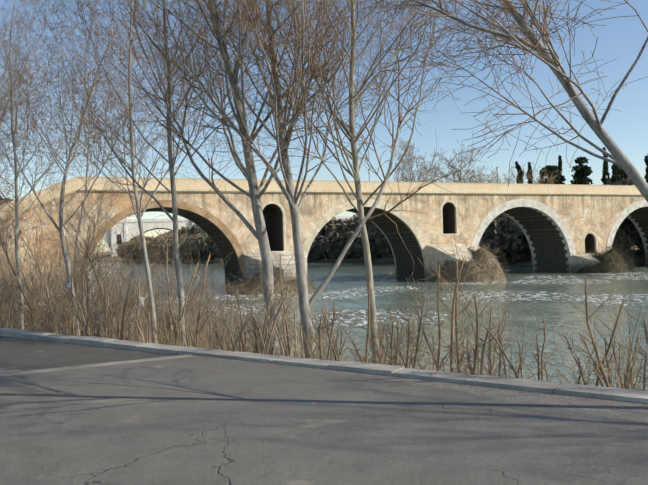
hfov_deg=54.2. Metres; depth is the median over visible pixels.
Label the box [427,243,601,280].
round pier cutwater
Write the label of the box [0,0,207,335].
bare tree
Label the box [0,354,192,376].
path edge strip
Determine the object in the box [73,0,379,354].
bare tree
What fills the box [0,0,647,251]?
sky
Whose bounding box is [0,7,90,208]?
bare tree
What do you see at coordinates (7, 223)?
bare tree
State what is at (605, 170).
conifer tree
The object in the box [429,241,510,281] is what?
debris mound
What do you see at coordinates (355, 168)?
bare tree
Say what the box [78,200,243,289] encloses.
tufa arch voussoirs
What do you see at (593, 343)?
bank saplings
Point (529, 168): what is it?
conifer tree
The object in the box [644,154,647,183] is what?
conifer tree
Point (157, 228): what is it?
white arch bridge soffit
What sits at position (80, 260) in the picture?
bank shrub thicket
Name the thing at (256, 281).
debris mound
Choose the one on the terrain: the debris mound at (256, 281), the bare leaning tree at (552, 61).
the bare leaning tree at (552, 61)
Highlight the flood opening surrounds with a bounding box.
[262,200,597,253]
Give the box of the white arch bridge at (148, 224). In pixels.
[103,216,352,256]
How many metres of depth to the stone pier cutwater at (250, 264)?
75.25 m
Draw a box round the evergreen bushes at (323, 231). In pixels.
[188,179,586,237]
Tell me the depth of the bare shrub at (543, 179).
168.88 m
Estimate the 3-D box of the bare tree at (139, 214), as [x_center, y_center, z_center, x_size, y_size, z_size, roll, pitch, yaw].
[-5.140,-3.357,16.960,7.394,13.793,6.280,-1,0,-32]
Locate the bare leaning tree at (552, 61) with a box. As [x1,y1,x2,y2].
[307,0,647,201]
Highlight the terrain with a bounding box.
[27,246,644,304]
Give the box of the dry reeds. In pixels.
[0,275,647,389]
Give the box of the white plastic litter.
[140,297,144,306]
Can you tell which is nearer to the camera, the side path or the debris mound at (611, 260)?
the side path
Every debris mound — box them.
[222,268,320,294]
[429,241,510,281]
[572,243,639,272]
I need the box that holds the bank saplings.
[0,223,647,390]
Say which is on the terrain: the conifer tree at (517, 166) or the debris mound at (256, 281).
the conifer tree at (517, 166)
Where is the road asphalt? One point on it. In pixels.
(193, 420)
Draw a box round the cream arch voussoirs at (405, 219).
[303,199,426,280]
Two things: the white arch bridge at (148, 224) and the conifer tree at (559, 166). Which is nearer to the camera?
the conifer tree at (559, 166)
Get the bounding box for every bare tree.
[0,0,117,329]
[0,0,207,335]
[0,0,236,343]
[0,7,65,212]
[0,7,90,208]
[0,47,149,331]
[0,54,29,157]
[0,176,36,258]
[12,0,278,345]
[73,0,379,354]
[155,0,508,358]
[160,0,518,363]
[385,139,453,181]
[424,140,500,182]
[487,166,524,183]
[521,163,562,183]
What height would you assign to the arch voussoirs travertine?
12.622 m
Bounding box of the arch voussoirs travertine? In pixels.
[471,198,647,272]
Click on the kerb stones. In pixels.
(619, 394)
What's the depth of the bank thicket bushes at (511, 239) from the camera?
185.10 m
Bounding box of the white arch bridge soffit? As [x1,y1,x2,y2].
[144,228,171,232]
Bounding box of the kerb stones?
[0,328,647,403]
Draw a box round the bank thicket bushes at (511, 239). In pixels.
[154,177,644,264]
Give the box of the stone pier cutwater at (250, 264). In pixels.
[243,251,307,282]
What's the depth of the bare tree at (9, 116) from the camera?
20.98 m
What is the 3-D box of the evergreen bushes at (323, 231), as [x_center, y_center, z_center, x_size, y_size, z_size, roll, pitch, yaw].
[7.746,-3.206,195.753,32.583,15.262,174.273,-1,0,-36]
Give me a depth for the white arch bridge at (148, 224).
385.10 m
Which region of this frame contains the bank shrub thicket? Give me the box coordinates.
[0,155,260,349]
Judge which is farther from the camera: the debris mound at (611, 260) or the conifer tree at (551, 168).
the conifer tree at (551, 168)
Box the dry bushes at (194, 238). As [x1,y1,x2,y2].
[116,231,217,261]
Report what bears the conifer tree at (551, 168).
on the terrain
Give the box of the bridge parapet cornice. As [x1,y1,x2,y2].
[0,176,641,220]
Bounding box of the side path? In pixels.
[0,336,175,373]
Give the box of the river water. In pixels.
[58,261,647,390]
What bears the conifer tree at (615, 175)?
on the terrain
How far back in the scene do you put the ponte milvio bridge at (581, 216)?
86.73 m
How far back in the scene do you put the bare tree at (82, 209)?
23.11 m
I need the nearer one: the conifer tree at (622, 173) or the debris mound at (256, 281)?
the debris mound at (256, 281)
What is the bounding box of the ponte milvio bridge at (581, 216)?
[0,192,647,300]
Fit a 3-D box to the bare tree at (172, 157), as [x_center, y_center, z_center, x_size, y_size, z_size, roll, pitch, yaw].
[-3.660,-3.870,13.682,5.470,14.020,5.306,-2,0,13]
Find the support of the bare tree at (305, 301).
on the terrain
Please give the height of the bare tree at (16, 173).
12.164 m
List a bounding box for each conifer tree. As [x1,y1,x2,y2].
[515,161,523,183]
[526,162,532,183]
[542,165,561,183]
[557,155,565,183]
[570,157,592,184]
[601,147,610,183]
[610,166,628,182]
[611,164,621,182]
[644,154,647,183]
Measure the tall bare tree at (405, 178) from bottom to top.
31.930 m
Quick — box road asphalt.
[0,355,647,484]
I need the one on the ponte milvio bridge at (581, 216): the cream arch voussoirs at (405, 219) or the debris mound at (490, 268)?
the cream arch voussoirs at (405, 219)
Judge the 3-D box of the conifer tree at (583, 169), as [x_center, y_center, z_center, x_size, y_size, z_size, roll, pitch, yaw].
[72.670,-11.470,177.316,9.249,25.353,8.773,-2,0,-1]
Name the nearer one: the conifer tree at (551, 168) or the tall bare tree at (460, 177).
the tall bare tree at (460, 177)
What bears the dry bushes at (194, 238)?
on the terrain
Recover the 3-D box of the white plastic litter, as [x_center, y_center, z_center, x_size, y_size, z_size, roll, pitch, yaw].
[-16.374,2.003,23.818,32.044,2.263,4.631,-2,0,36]
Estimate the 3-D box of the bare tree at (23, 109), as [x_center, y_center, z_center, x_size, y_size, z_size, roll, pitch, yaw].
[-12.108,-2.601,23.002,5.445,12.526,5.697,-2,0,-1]

